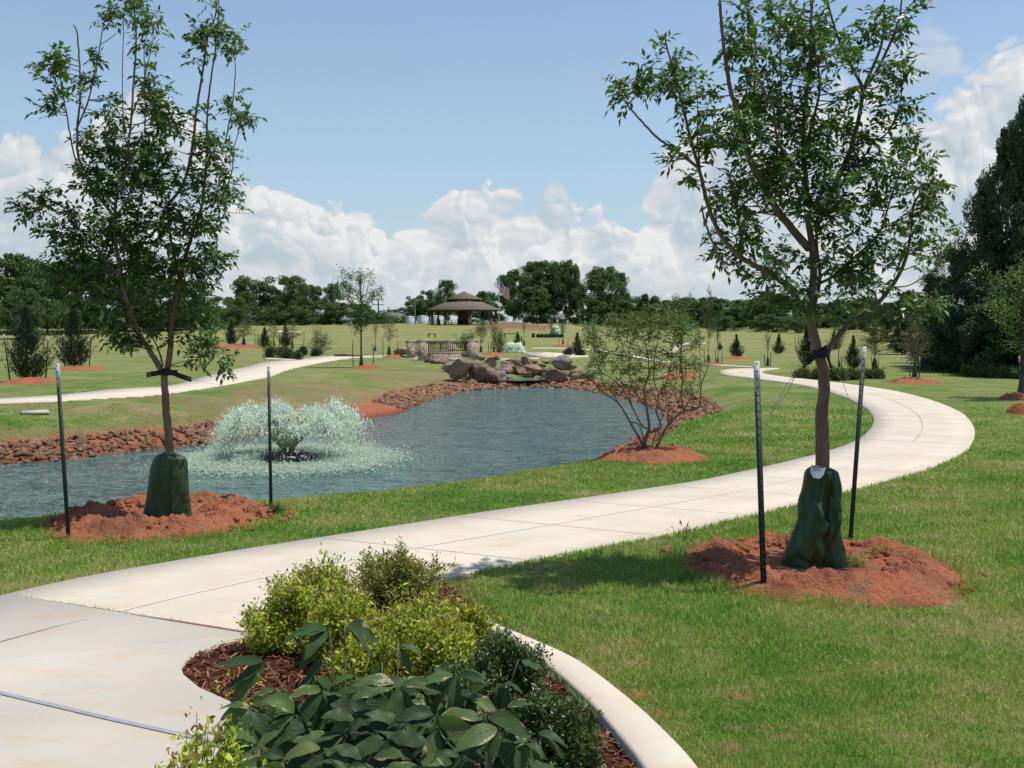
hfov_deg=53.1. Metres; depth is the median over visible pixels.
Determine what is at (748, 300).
tree
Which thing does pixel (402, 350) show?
boulder
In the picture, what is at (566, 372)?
boulder
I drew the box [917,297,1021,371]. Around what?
wood undergrowth
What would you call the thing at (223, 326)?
undergrowth
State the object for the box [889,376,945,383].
soil mound
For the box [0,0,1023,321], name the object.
sky
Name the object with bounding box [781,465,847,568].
watering bag
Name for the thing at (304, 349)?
shrub
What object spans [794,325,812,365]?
cedar
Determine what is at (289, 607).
shrub
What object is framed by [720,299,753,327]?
tree
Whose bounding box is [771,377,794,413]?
string
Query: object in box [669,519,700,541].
weed
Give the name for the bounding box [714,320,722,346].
young tree
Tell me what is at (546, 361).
boulder
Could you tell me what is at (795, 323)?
tree
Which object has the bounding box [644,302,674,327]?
tree
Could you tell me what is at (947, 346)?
tree
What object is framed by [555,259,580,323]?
tree
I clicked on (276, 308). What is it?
tree
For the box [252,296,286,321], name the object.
tree
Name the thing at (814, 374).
shrub
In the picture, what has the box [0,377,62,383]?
soil mound
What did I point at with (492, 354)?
soil mound
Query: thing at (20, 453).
riprap stone
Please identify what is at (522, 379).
pool water
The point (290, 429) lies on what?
fountain
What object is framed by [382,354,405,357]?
soil mound
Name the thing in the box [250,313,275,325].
tree
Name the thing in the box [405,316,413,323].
storage tank
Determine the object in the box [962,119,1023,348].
tree
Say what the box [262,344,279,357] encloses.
shrub
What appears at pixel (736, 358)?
soil mound
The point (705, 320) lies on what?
young tree
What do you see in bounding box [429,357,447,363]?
boulder
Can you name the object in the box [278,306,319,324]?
tree
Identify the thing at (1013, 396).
soil mound
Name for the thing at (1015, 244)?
tree
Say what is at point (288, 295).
tree
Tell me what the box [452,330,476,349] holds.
open bush
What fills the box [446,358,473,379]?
boulder
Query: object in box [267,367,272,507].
stake post
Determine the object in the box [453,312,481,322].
tree
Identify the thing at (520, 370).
boulder
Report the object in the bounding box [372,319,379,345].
young tree
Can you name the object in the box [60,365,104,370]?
soil mound
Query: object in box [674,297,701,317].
tree
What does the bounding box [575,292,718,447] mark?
flowering bush
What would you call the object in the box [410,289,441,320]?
tree
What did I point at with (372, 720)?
broad leaved plant
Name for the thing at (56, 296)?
tree
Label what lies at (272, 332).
young tree
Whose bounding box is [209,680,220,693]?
seedling
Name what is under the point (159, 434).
riprap stone
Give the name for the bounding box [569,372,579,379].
boulder
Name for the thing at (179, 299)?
tree
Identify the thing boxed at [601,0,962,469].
ash tree
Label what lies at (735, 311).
tree
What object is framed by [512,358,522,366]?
boulder
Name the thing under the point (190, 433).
riprap stone
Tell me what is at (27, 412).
utility cover
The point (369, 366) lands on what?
soil mound
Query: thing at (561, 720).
shrub
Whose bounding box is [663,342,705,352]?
distant walk
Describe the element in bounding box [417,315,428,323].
storage tank
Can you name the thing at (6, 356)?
stake post
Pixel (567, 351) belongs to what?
shrub
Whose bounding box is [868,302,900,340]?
tree
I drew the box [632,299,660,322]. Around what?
tree
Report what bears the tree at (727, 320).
on the ground at (308, 386)
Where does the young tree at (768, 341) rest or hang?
on the ground at (308, 386)
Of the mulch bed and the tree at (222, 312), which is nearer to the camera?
the mulch bed
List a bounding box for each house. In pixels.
[383,313,404,322]
[538,314,566,323]
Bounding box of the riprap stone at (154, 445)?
[151,443,162,449]
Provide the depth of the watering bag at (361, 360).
50.47 m
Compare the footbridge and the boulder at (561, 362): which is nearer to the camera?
the boulder at (561, 362)
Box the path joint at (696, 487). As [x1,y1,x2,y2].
[322,369,970,558]
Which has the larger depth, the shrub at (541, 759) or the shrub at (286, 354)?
the shrub at (286, 354)
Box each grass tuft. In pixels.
[712,537,739,550]
[846,552,870,567]
[866,541,895,554]
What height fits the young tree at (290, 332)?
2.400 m
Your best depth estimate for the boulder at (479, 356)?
59.82 m
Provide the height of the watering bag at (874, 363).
0.604 m
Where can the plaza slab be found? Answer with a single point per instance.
(123, 666)
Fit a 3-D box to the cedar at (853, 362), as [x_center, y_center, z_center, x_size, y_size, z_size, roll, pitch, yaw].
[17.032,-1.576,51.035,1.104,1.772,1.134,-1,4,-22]
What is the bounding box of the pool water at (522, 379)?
[502,379,544,380]
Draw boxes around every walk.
[532,347,751,367]
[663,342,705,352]
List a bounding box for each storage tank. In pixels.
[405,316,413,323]
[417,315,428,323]
[430,315,443,323]
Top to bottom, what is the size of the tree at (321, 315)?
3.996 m
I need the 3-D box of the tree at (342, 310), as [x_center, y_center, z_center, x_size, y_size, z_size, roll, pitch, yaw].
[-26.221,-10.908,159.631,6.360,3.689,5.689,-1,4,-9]
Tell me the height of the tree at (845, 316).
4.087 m
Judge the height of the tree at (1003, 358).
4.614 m
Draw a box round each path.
[0,355,405,403]
[8,368,974,634]
[522,352,588,357]
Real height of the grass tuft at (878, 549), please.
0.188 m
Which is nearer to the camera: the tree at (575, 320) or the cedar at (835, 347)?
the cedar at (835, 347)
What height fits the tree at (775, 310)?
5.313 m
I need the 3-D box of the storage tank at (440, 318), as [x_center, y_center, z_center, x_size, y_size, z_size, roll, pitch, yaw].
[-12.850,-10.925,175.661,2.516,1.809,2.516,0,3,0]
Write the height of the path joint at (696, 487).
0.676 m
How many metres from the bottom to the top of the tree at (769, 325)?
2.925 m
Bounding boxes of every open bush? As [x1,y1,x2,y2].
[305,325,331,353]
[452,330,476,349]
[488,327,507,351]
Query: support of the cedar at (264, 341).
on the ground at (308, 386)
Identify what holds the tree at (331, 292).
on the ground at (308, 386)
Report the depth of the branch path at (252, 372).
37.33 m
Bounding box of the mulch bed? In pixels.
[182,584,633,767]
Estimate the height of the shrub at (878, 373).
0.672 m
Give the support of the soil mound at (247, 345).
on the ground at (308, 386)
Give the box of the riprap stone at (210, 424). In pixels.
[205,422,213,427]
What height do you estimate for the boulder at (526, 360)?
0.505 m
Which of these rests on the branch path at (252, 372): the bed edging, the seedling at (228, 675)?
the bed edging
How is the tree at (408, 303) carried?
on the ground at (308, 386)
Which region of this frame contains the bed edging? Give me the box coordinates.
[264,354,295,359]
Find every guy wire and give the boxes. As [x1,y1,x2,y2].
[762,366,801,431]
[833,368,857,422]
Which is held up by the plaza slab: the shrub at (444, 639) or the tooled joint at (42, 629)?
the tooled joint at (42, 629)
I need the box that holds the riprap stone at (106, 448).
[103,446,110,450]
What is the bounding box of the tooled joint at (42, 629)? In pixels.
[0,618,89,641]
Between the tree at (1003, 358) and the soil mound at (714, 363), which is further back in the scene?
the soil mound at (714, 363)
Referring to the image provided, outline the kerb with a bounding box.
[478,620,697,767]
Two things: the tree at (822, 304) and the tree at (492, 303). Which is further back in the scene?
the tree at (492, 303)
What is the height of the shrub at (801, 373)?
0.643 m
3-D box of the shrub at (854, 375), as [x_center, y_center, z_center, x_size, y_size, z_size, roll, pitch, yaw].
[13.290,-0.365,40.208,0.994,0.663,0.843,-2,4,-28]
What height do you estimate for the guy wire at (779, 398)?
0.454 m
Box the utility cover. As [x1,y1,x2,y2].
[20,410,48,414]
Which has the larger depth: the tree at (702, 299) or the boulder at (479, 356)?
the tree at (702, 299)
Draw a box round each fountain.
[114,395,442,483]
[501,341,525,352]
[550,325,559,334]
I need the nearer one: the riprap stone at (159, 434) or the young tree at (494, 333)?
the riprap stone at (159, 434)
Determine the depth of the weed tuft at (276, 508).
9.38 m
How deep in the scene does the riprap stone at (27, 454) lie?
22.07 m
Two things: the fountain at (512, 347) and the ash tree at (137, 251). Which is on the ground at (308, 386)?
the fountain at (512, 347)
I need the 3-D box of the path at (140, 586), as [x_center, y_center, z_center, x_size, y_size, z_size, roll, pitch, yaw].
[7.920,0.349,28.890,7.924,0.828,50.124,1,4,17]
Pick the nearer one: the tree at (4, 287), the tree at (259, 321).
the tree at (4, 287)
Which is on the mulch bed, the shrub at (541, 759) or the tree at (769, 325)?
the shrub at (541, 759)
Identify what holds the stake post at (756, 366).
on the ground at (308, 386)
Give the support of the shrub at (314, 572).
on the mulch bed
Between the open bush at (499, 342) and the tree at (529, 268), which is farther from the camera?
the tree at (529, 268)
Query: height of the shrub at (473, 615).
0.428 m
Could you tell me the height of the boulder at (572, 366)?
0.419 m
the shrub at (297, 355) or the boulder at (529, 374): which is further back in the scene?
the shrub at (297, 355)
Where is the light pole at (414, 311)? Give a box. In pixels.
[414,300,415,323]
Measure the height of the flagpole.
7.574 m
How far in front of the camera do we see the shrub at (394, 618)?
4.91 m
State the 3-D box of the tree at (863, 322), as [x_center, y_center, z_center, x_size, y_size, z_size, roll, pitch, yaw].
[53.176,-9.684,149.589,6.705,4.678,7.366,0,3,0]
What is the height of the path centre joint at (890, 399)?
0.395 m
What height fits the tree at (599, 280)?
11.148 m
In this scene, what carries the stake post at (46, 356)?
on the ground at (308, 386)
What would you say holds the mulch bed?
on the ground at (308, 386)
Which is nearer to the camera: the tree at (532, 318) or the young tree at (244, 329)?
the young tree at (244, 329)
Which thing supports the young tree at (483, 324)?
on the ground at (308, 386)
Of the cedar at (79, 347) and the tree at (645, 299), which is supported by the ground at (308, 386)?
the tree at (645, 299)
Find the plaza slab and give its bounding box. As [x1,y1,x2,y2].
[0,594,252,767]
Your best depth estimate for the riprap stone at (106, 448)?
23.41 m
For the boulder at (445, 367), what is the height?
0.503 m
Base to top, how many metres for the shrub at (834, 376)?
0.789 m
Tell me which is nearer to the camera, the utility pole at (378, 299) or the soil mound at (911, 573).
the soil mound at (911, 573)
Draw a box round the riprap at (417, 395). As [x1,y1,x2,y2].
[0,380,720,464]
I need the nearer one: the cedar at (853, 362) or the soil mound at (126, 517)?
the soil mound at (126, 517)
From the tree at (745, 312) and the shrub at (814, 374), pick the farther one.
the tree at (745, 312)
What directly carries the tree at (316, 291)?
on the ground at (308, 386)
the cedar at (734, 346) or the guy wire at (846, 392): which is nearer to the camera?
the guy wire at (846, 392)
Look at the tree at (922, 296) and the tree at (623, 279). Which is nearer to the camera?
the tree at (922, 296)
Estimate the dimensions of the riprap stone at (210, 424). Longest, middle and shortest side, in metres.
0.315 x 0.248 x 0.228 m
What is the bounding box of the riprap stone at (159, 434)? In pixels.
[156,432,163,437]
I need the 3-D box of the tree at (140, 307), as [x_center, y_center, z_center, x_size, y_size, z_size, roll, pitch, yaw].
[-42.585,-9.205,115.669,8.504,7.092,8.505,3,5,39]
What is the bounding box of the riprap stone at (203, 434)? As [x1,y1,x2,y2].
[200,432,209,436]
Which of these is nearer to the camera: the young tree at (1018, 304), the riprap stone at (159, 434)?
the riprap stone at (159, 434)
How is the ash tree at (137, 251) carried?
on the soil mound at (126, 517)
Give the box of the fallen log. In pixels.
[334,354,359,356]
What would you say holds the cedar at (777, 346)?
on the ground at (308, 386)
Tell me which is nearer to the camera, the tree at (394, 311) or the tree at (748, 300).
the tree at (748, 300)
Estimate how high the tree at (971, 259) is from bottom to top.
10.151 m
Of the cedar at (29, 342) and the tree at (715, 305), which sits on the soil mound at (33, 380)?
the cedar at (29, 342)
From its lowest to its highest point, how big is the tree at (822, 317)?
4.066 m
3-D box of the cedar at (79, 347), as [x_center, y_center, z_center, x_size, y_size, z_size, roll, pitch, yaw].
[-21.811,-2.509,50.912,2.184,3.636,2.247,-2,4,-32]
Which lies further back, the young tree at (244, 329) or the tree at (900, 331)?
the young tree at (244, 329)
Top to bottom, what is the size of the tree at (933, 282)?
7.076 m
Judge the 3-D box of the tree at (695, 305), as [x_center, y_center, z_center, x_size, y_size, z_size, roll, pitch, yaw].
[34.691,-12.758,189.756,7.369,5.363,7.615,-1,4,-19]
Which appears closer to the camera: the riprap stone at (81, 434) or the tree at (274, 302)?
the riprap stone at (81, 434)
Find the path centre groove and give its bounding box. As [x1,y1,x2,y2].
[119,443,910,610]
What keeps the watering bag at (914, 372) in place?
on the ground at (308, 386)
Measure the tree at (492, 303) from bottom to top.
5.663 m
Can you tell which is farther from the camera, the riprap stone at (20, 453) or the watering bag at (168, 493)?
the riprap stone at (20, 453)
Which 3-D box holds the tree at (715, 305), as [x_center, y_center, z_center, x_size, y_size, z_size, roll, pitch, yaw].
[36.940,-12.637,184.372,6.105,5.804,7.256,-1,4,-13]
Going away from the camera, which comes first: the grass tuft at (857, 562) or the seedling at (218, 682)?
the seedling at (218, 682)
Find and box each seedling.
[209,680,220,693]
[225,667,240,676]
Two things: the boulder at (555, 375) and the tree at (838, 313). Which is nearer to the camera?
the boulder at (555, 375)
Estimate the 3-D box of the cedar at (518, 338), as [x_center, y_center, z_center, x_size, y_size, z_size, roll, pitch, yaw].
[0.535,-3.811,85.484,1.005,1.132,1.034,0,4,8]
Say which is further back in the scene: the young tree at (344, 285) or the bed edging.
the bed edging
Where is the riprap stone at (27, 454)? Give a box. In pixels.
[23,451,33,456]
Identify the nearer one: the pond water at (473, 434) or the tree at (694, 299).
the pond water at (473, 434)
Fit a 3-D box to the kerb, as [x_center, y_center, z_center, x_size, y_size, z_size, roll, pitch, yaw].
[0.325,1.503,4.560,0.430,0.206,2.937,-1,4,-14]
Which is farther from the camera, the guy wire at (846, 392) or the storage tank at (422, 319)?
the storage tank at (422, 319)
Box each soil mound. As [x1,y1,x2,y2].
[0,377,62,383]
[21,490,293,543]
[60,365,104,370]
[205,344,259,348]
[235,344,258,346]
[352,364,381,368]
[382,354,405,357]
[478,352,509,355]
[554,344,570,346]
[592,444,710,464]
[655,363,690,365]
[657,531,985,608]
[660,373,702,379]
[701,362,725,364]
[722,356,747,359]
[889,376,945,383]
[998,392,1023,399]
[1005,402,1023,414]
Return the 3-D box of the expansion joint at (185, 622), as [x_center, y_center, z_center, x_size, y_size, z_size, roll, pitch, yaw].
[-2.284,1.333,5.964,1.898,0.017,0.020,2,4,25]
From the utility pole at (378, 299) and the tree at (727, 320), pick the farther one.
the utility pole at (378, 299)
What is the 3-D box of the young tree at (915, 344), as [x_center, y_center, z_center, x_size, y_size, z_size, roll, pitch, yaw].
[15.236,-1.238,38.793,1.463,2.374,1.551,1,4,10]
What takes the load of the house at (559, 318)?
on the ground at (308, 386)
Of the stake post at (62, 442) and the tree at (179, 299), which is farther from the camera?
the tree at (179, 299)
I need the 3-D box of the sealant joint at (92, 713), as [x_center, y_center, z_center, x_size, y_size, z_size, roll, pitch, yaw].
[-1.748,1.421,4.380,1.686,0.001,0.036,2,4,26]
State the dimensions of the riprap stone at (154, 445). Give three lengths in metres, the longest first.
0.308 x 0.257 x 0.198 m
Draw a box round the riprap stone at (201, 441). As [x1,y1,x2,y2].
[199,437,208,444]
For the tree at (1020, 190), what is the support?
on the ground at (308, 386)
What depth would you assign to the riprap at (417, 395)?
32.91 m
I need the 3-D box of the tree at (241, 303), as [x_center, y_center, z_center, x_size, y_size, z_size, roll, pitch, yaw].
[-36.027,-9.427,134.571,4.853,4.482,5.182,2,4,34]
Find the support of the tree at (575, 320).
on the ground at (308, 386)
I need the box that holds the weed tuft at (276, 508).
[263,501,285,514]
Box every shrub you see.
[154,696,266,767]
[234,570,327,656]
[261,541,378,613]
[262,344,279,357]
[276,343,288,357]
[278,347,293,358]
[290,350,303,359]
[295,572,392,665]
[297,345,308,355]
[309,346,324,355]
[313,621,416,696]
[349,536,457,608]
[358,576,472,650]
[384,601,478,696]
[420,640,519,717]
[445,591,507,650]
[445,735,560,767]
[468,623,555,699]
[495,679,614,767]
[562,345,572,354]
[789,367,812,378]
[806,366,817,378]
[828,363,851,380]
[843,367,865,379]
[856,365,874,378]
[871,367,886,378]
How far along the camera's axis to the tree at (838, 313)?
174.94 m
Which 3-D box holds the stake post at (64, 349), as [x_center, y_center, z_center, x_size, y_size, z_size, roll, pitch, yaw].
[-22.064,-1.557,50.481,0.052,1.791,0.064,0,3,0]
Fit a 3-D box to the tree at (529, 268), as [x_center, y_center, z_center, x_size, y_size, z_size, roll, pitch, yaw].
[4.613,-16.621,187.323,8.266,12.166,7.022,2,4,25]
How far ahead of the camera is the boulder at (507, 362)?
52.23 m
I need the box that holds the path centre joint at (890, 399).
[740,370,922,440]
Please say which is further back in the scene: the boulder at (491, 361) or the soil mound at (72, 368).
the boulder at (491, 361)
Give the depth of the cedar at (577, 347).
69.61 m
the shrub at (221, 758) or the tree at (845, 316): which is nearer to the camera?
the shrub at (221, 758)
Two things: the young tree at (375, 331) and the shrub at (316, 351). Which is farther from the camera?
the young tree at (375, 331)
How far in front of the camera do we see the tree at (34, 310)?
91.41 m
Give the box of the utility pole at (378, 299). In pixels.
[374,298,383,310]
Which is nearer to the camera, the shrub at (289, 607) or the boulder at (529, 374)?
the shrub at (289, 607)
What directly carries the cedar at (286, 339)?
on the ground at (308, 386)
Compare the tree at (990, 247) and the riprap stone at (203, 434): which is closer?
the riprap stone at (203, 434)
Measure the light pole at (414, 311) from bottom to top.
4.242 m
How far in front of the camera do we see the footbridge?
62.20 m
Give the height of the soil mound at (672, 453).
0.360 m
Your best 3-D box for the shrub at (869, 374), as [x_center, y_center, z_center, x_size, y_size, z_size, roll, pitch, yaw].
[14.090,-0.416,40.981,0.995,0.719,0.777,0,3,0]
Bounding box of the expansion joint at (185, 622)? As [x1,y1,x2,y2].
[97,608,248,632]
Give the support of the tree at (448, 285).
on the ground at (308, 386)
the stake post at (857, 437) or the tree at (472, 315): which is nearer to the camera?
the stake post at (857, 437)
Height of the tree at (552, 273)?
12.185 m
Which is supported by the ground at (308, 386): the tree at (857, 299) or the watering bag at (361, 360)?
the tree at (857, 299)
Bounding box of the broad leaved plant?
[204,618,565,767]
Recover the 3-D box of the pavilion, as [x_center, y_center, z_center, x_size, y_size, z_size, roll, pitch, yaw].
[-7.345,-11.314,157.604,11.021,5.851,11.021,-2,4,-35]
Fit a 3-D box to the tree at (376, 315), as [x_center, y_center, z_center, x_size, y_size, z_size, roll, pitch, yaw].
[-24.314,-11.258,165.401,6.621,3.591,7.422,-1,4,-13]
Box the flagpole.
[498,275,508,322]
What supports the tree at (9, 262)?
on the ground at (308, 386)
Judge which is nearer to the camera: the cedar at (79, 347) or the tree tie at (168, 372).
the tree tie at (168, 372)
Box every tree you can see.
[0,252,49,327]
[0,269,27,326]
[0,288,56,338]
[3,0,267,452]
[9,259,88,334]
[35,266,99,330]
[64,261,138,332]
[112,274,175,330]
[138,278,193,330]
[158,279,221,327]
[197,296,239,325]
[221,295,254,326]
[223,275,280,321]
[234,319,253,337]
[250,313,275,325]
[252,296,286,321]
[255,303,298,324]
[266,322,282,337]
[271,275,310,315]
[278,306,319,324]
[281,318,303,340]
[296,284,322,322]
[299,300,340,324]
[320,283,343,323]
[323,302,362,324]
[332,264,385,354]
[345,304,379,323]
[367,310,388,323]
[369,320,392,323]
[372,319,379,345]
[381,306,397,345]
[382,309,400,314]
[396,307,408,313]
[404,296,428,316]
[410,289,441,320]
[433,279,456,317]
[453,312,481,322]
[473,290,495,318]
[474,318,488,343]
[477,297,512,322]
[487,323,498,340]
[490,269,536,321]
[504,286,556,323]
[516,260,558,316]
[533,260,578,322]
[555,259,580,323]
[559,321,568,339]
[564,280,589,324]
[570,266,628,325]
[577,296,609,325]
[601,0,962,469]
[605,301,649,326]
[607,272,630,312]
[626,293,660,326]
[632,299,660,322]
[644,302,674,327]
[660,300,694,326]
[662,288,697,352]
[662,320,699,330]
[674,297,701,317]
[678,301,717,327]
[696,296,722,315]
[700,298,732,327]
[702,286,715,351]
[708,316,741,330]
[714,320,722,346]
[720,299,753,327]
[723,299,755,326]
[724,305,756,327]
[738,295,776,327]
[748,313,788,331]
[758,293,790,317]
[762,301,803,329]
[762,331,771,356]
[780,316,806,332]
[789,310,826,327]
[814,308,845,328]
[816,303,829,322]
[824,300,853,326]
[827,319,848,361]
[831,305,861,329]
[849,297,877,325]
[852,302,890,331]
[854,320,897,357]
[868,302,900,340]
[882,290,918,354]
[894,321,933,363]
[905,308,957,367]
[908,277,958,354]
[911,239,988,353]
[928,273,1015,371]
[928,329,983,371]
[945,174,1010,309]
[956,277,1022,368]
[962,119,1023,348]
[963,326,1020,362]
[969,259,1023,376]
[984,94,1023,328]
[994,111,1023,222]
[998,225,1023,358]
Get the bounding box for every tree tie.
[146,368,190,381]
[802,344,833,372]
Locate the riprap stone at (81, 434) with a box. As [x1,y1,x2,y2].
[76,431,86,437]
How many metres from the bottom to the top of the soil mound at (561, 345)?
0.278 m
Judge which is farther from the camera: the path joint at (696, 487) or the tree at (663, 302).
the tree at (663, 302)
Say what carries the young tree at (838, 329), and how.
on the ground at (308, 386)
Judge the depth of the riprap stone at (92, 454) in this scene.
22.74 m
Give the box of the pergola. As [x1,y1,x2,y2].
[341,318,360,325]
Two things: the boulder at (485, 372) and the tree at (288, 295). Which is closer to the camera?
the boulder at (485, 372)
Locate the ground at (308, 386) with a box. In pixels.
[0,322,1023,767]
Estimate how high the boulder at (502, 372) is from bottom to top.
0.785 m
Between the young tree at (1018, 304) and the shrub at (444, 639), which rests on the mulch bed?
the shrub at (444, 639)
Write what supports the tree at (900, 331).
on the ground at (308, 386)
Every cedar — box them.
[0,304,58,377]
[50,298,96,365]
[222,320,239,343]
[255,327,272,347]
[276,323,294,346]
[513,332,522,342]
[569,332,586,354]
[727,334,744,355]
[771,333,785,353]
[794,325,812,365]
[826,330,840,349]
[842,335,866,368]
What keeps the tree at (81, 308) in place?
on the ground at (308, 386)
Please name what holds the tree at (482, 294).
on the ground at (308, 386)
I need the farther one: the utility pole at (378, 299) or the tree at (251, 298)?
the utility pole at (378, 299)
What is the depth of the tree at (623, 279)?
182.83 m
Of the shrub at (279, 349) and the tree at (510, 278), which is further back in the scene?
the tree at (510, 278)
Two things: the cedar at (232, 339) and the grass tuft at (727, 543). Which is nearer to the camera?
the grass tuft at (727, 543)
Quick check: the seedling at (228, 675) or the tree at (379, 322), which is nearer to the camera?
the seedling at (228, 675)
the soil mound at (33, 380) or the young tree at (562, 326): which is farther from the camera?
the young tree at (562, 326)
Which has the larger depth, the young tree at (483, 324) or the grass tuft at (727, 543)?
the young tree at (483, 324)
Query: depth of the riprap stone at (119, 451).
23.32 m
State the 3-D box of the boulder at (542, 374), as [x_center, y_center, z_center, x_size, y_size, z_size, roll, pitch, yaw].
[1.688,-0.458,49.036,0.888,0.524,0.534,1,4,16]
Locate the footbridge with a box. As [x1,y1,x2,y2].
[405,339,477,360]
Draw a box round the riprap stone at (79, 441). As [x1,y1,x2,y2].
[74,438,86,444]
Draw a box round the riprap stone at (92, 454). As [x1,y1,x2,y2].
[88,452,95,456]
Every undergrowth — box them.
[1,314,907,329]
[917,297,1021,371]
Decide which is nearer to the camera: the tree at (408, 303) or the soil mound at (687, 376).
the soil mound at (687, 376)
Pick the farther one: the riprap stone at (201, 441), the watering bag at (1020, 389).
the watering bag at (1020, 389)
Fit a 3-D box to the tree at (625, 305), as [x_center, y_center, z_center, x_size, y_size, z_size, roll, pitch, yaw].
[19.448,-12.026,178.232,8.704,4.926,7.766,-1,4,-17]
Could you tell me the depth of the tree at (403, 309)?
223.73 m
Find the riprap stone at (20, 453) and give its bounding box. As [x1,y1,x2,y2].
[13,451,23,456]
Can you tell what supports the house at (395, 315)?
on the ground at (308, 386)
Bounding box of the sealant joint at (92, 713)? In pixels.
[0,691,223,743]
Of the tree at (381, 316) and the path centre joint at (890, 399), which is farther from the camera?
the tree at (381, 316)
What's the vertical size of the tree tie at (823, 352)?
0.201 m
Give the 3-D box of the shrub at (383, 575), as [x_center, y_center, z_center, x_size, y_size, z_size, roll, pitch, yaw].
[-0.656,1.138,6.216,0.672,0.463,0.587,0,3,0]
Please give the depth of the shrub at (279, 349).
65.31 m
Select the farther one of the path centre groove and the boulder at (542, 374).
the boulder at (542, 374)
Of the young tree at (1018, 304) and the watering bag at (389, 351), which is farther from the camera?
the watering bag at (389, 351)
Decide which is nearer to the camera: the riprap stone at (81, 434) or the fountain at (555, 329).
the riprap stone at (81, 434)
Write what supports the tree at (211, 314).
on the ground at (308, 386)
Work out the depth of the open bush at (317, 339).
70.36 m
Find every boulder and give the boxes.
[393,346,405,354]
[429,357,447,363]
[441,363,451,370]
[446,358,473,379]
[468,362,500,383]
[474,353,485,359]
[484,357,496,367]
[494,366,507,381]
[500,361,513,364]
[500,363,517,373]
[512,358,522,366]
[512,366,526,373]
[520,356,530,364]
[522,363,543,376]
[523,371,533,376]
[540,370,546,377]
[541,359,549,363]
[544,367,567,382]
[551,355,572,369]
[563,370,569,376]
[568,364,576,369]
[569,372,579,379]
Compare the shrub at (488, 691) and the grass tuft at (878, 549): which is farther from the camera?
the grass tuft at (878, 549)
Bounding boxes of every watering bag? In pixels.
[143,451,191,517]
[359,354,362,365]
[387,346,390,354]
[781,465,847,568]
[872,358,877,368]
[912,363,917,377]
[1017,374,1023,392]
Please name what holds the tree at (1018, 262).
on the ground at (308, 386)
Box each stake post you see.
[3,334,9,378]
[45,337,48,377]
[55,363,69,536]
[63,334,64,366]
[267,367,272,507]
[753,361,766,583]
[848,346,866,538]
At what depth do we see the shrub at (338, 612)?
5.05 m
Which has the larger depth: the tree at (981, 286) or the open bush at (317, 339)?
the open bush at (317, 339)
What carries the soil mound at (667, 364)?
on the ground at (308, 386)
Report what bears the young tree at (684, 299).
on the ground at (308, 386)
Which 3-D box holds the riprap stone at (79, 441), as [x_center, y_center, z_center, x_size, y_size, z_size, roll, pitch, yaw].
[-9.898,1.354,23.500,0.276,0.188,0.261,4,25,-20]
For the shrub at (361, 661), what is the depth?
4.59 m
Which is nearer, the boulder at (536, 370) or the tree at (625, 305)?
the boulder at (536, 370)
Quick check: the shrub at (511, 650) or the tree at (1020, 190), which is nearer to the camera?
the shrub at (511, 650)
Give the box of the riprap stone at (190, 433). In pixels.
[185,430,196,436]
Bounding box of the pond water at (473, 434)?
[0,387,667,520]
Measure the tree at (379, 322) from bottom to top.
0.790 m
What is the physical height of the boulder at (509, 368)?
0.566 m
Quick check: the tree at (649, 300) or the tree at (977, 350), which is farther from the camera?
the tree at (649, 300)
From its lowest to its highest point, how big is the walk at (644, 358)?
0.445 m
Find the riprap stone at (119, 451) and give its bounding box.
[115,449,124,453]
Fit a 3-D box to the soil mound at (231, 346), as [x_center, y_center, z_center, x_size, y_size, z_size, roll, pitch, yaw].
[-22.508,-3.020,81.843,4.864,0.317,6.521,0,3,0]
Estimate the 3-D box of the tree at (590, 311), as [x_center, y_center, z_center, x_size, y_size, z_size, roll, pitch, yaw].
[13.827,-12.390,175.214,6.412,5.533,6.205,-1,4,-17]
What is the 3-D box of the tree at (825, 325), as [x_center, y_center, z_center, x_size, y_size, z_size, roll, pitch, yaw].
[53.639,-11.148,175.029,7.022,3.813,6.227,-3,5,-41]
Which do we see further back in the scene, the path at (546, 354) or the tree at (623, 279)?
the tree at (623, 279)
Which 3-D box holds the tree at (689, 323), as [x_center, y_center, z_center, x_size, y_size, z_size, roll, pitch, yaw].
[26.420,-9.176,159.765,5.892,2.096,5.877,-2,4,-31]
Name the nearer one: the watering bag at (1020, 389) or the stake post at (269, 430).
the stake post at (269, 430)
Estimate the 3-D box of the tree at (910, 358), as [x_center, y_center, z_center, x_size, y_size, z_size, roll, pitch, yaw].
[21.806,-2.268,52.033,3.292,3.401,2.892,3,4,36]
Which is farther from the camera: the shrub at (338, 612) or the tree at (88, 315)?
the tree at (88, 315)
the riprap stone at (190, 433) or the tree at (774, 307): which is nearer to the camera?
the riprap stone at (190, 433)
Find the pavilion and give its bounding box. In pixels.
[426,291,501,324]

